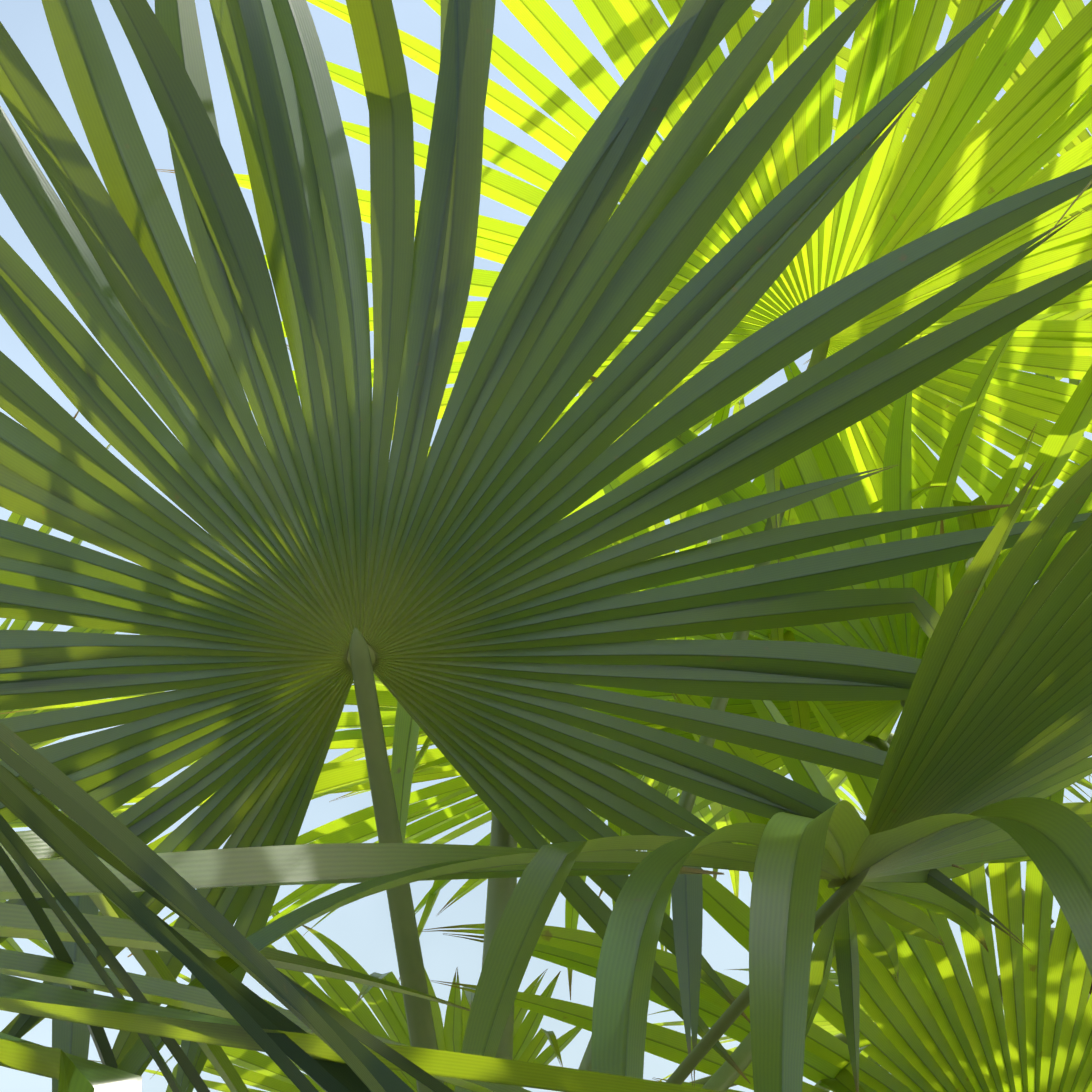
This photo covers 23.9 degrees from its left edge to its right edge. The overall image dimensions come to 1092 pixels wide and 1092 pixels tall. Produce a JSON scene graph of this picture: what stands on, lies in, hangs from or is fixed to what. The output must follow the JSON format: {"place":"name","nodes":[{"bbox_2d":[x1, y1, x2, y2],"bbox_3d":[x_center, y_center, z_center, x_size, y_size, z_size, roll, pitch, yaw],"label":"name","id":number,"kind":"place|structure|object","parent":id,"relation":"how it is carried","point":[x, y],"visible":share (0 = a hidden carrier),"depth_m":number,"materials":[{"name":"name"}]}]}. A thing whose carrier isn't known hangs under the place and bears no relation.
{"place":"outdoors","nodes":[
{"label":"outdoors","id":0,"kind":"place"},
{"bbox_2d":[0,0,1091,1091],"label":"sky","id":1,"kind":"structure","parent":0,"point":[362,927],"materials":[{"name":"blue"}]},
{"bbox_3d":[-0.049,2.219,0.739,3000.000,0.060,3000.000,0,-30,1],"label":"ground","id":2,"kind":"structure","parent":0,"visible":0},
{"bbox_2d":[0,411,164,981],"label":"palm","id":3,"kind":"object","parent":2,"relation":"on","point":[9,943],"visible":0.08,"depth_m":3.62,"materials":[{"name":"green plant"}]},
{"bbox_2d":[0,722,724,1091],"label":"palm","id":4,"kind":"object","parent":2,"relation":"on","point":[324,1046],"visible":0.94,"depth_m":1.26,"materials":[{"name":"green plant"}]},
{"bbox_2d":[0,0,1091,1091],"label":"palm","id":5,"kind":"object","parent":2,"relation":"on","point":[747,228],"visible":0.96,"depth_m":1.86,"materials":[{"name":"green plant"}]},
{"bbox_2d":[91,0,1091,1091],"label":"palm","id":6,"kind":"object","parent":2,"relation":"on","point":[889,633],"visible":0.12,"depth_m":2.47,"materials":[{"name":"green plant"}]},
{"bbox_2d":[1040,179,1091,244],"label":"palm","id":7,"kind":"object","parent":2,"relation":"on","point":[1083,191],"visible":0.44,"depth_m":0.75,"materials":[{"name":"green plant"}]}
]}

